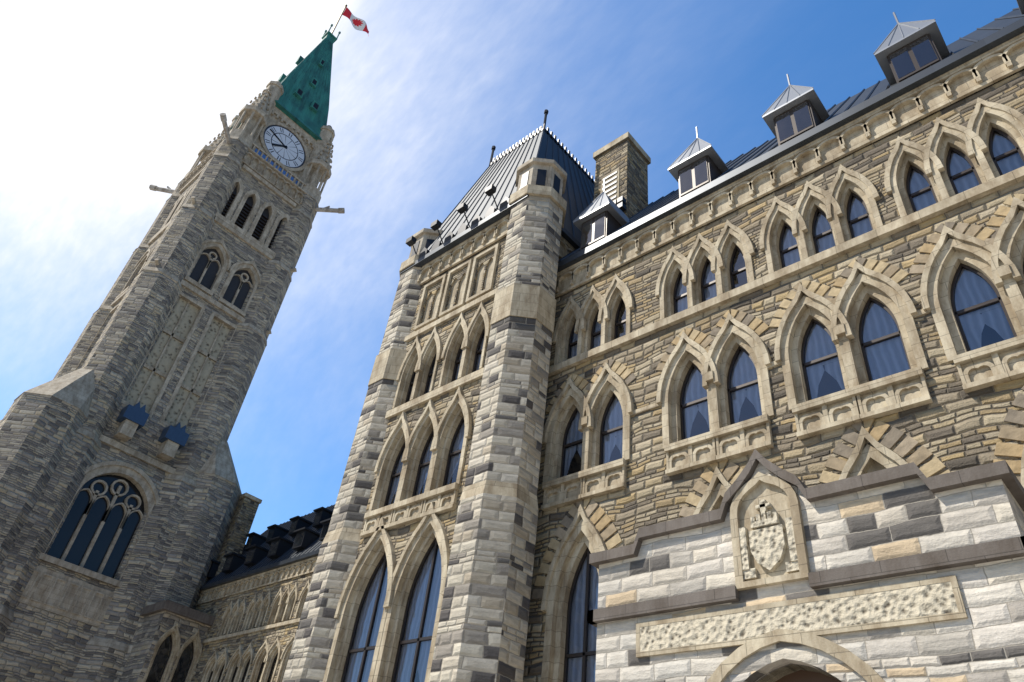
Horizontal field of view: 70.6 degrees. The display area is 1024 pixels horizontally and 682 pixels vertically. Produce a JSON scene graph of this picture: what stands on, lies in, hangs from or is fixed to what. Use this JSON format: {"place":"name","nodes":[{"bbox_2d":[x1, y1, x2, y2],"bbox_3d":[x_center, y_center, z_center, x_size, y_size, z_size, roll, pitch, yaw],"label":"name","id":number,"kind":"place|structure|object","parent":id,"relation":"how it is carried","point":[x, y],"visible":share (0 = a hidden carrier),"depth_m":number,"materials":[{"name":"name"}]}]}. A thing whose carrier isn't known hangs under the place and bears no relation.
{"place":"outdoors","nodes":[
{"label":"outdoors","id":0,"kind":"place"},
{"bbox_2d":[47,475,143,577],"bbox_3d":[-33.572,12.874,53.298,3.748,7.300,10.649,-84,-92,52],"label":"tracery","id":1,"kind":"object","parent":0,"point":[83,540],"depth_m":52.88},
{"bbox_2d":[0,164,293,681],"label":"tower wall","id":2,"kind":"structure","parent":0,"point":[38,645],"depth_m":51.37,"materials":[{"name":"grey stone"}]},
{"bbox_2d":[116,402,189,449],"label":"tower lamp hoods","id":3,"kind":"object","parent":2,"relation":"attached to","point":[139,416],"visible":0.49,"depth_m":56.66,"materials":[{"name":"blue metal"}]},
{"bbox_2d":[126,298,229,427],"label":"panels","id":4,"kind":"object","parent":2,"relation":"attached to","point":[164,365],"visible":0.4,"depth_m":61.94,"materials":[{"name":"grey stone"}]},
{"bbox_2d":[135,85,333,334],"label":"tower pinnacles","id":5,"kind":"object","parent":2,"relation":"attached to","point":[253,115],"visible":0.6,"depth_m":80.86,"materials":[{"name":"beige stone"}]},
{"bbox_2d":[221,192,280,247],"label":"belfry louvers","id":6,"kind":"object","parent":2,"relation":"in","point":[245,218],"visible":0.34,"depth_m":73.32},
{"bbox_2d":[255,148,297,183],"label":"tower observation glazing","id":7,"kind":"structure","parent":2,"relation":"attached to","point":[272,163],"depth_m":80.27,"materials":[{"name":"blue glass"}]},
{"bbox_2d":[222,81,334,184],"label":"peace tower clock stage","id":8,"kind":"object","parent":2,"relation":"on","point":[327,132],"visible":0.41,"depth_m":84.16,"materials":[{"name":"beige stone"}]},
{"bbox_2d":[230,24,340,140],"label":"spire roof","id":9,"kind":"structure","parent":8,"relation":"on","point":[302,112],"depth_m":90.35,"materials":[{"name":"teal metal"}]},
{"bbox_2d":[332,4,346,33],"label":"flag pole","id":10,"kind":"object","parent":9,"relation":"on","point":[339,18],"visible":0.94,"depth_m":105.61,"materials":[{"name":"white metal"}]},
{"bbox_2d":[342,7,368,32],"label":"flag","id":11,"kind":"object","parent":10,"relation":"attached to","point":[359,24],"visible":1,"depth_m":108.11,"materials":[{"name":"red fabric"}]},
{"bbox_2d":[191,573,312,681],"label":"link wall","id":12,"kind":"structure","parent":0,"point":[219,607],"depth_m":48.29,"materials":[{"name":"beige stone"}]},
{"bbox_2d":[0,0,1017,544],"label":"sky","id":13,"kind":"structure","parent":0,"point":[102,102],"materials":[{"name":"blue"}]},
{"bbox_2d":[344,133,1023,681],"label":"window frames","id":14,"kind":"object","parent":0,"point":[888,357],"depth_m":17.07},
{"bbox_3d":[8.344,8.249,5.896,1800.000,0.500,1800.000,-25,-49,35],"label":"ground","id":15,"kind":"structure","parent":0,"visible":0},
{"bbox_2d":[0,138,316,681],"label":"clock tower buttresses","id":16,"kind":"structure","parent":15,"relation":"on","point":[48,453],"depth_m":56.36,"materials":[{"name":"grey stone"}]},
{"bbox_2d":[190,187,281,308],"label":"tower windows","id":17,"kind":"structure","parent":16,"relation":"attached to","point":[208,279],"depth_m":68.72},
{"bbox_2d":[149,113,344,213],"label":"gargoyles","id":18,"kind":"object","parent":16,"relation":"attached to","point":[226,128],"visible":0.72,"depth_m":80.14,"materials":[{"name":"stone"}]},
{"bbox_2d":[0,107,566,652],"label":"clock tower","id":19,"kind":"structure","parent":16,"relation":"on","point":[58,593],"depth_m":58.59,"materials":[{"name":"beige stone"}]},
{"bbox_2d":[263,125,305,167],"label":"clock face","id":20,"kind":"object","parent":19,"relation":"attached to","point":[292,155],"visible":0.97,"depth_m":82.30},
{"bbox_2d":[270,129,287,148],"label":"clock hands","id":21,"kind":"object","parent":20,"relation":"attached to","point":[283,145],"visible":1,"depth_m":81.70,"materials":[{"name":"black metal"}]},
{"bbox_2d":[215,139,647,575],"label":"chimneys","id":22,"kind":"object","parent":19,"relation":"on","point":[626,157],"visible":0.32,"depth_m":29.95,"materials":[{"name":"stone"}]},
{"bbox_2d":[239,132,650,503],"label":"chimney caps","id":23,"kind":"object","parent":22,"relation":"attached to","point":[620,140],"visible":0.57,"depth_m":30.26,"materials":[{"name":"stone"}]},
{"bbox_2d":[297,59,616,258],"bbox_3d":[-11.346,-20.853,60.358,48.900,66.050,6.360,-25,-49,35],"label":"iron work","id":24,"kind":"object","parent":19,"relation":"attached to","point":[541,177],"visible":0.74,"depth_m":28.82,"materials":[{"name":"grey metal"}]},
{"bbox_2d":[118,611,209,681],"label":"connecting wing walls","id":25,"kind":"structure","parent":15,"relation":"on","point":[154,628],"depth_m":49.57,"materials":[{"name":"grey stone"}]},
{"bbox_2d":[146,636,190,681],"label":"window","id":26,"kind":"structure","parent":25,"relation":"in","point":[159,663],"depth_m":49.71,"materials":[{"name":"black glass"}]},
{"bbox_2d":[140,600,215,625],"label":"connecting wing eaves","id":27,"kind":"object","parent":25,"relation":"attached to","point":[185,612],"visible":0.43,"depth_m":50.58,"materials":[{"name":"grey stone"}]},
{"bbox_2d":[200,504,334,590],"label":"link roof","id":28,"kind":"structure","parent":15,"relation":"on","point":[288,557],"depth_m":52.01,"materials":[{"name":"black metal"}]},
{"bbox_2d":[207,507,332,578],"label":"dormers","id":29,"kind":"object","parent":28,"relation":"on","point":[303,533],"visible":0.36,"depth_m":53.21,"materials":[{"name":"black metal"}]},
{"bbox_2d":[355,237,558,681],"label":"wall panels","id":30,"kind":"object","parent":15,"relation":"on","point":[400,536],"depth_m":22.55,"materials":[{"name":"beige stone"}]},
{"bbox_2d":[282,195,562,681],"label":"pavilion piers","id":31,"kind":"structure","parent":30,"relation":"attached to","point":[481,636],"depth_m":19.21,"materials":[{"name":"beige stone"}]},
{"bbox_2d":[322,184,566,543],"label":"turret stone bands","id":32,"kind":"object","parent":31,"relation":"attached to","point":[538,303],"depth_m":21.84,"materials":[{"name":"beige stone"}]},
{"bbox_2d":[400,129,594,273],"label":"pavilion roof","id":33,"kind":"structure","parent":30,"relation":"on","point":[577,195],"depth_m":29.25,"materials":[{"name":"grey metal"}]},
{"bbox_2d":[406,184,625,253],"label":"flood lights","id":34,"kind":"object","parent":30,"relation":"attached to","point":[619,202],"visible":0.69,"depth_m":27.19,"materials":[{"name":"grey metal"}]},
{"bbox_2d":[523,70,1023,681],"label":"wall","id":35,"kind":"structure","parent":15,"relation":"on","point":[953,426],"depth_m":16.61,"materials":[{"name":"stone"}]},
{"bbox_2d":[142,33,1023,681],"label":"window trim","id":36,"kind":"structure","parent":35,"relation":"attached to","point":[998,263],"depth_m":18.01,"materials":[{"name":"beige stone"}]},
{"bbox_2d":[159,34,1023,681],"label":"window frames","id":37,"kind":"structure","parent":35,"relation":"in","point":[911,58],"depth_m":18.26,"materials":[{"name":"beige stone"}]},
{"bbox_2d":[532,194,1023,598],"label":"relieving arches","id":38,"kind":"structure","parent":35,"relation":"attached to","point":[906,446],"depth_m":15.49,"materials":[{"name":"stone"}]},
{"bbox_2d":[571,258,1003,659],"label":"curtains","id":39,"kind":"object","parent":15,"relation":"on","point":[828,384],"depth_m":17.36,"materials":[{"name":"white fabric"}]},
{"bbox_2d":[595,462,1023,681],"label":"porch walls","id":40,"kind":"structure","parent":15,"relation":"on","point":[983,641],"depth_m":10.97,"materials":[{"name":"grey stone"}]},
{"bbox_2d":[640,499,958,651],"bbox_3d":[4.251,3.663,11.890,5.080,2.260,0.150,-25,-49,35],"label":"relief carving","id":41,"kind":"object","parent":40,"relation":"attached to","point":[767,541],"visible":1,"depth_m":11.54},
{"bbox_2d":[636,472,967,681],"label":"porch dressings","id":42,"kind":"structure","parent":40,"relation":"attached to","point":[780,496],"depth_m":11.54,"materials":[{"name":"beige stone"}]},
{"bbox_2d":[587,449,1023,626],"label":"stone coping","id":43,"kind":"object","parent":40,"relation":"on","point":[998,550],"visible":0.64,"depth_m":11.35,"materials":[{"name":"grey stone"}]},
{"bbox_2d":[775,670,840,681],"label":"porch door","id":44,"kind":"structure","parent":40,"relation":"in","point":[803,676],"depth_m":11.23,"materials":[{"name":"brown wood"}]},
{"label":"window","id":45,"kind":"object","parent":15,"relation":"on","visible":0},
{"bbox_2d":[557,7,1023,272],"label":"roof","id":46,"kind":"structure","parent":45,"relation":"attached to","point":[996,32],"depth_m":20.03,"materials":[{"name":"grey metal"}]},
{"bbox_2d":[580,33,941,249],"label":"dormer cheeks","id":47,"kind":"object","parent":46,"relation":"on","point":[613,224],"visible":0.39,"depth_m":21.38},
{"bbox_2d":[573,0,1023,231],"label":"dormer roofs","id":48,"kind":"structure","parent":46,"relation":"on","point":[900,35],"depth_m":20.37,"materials":[{"name":"grey metal"}]}
]}

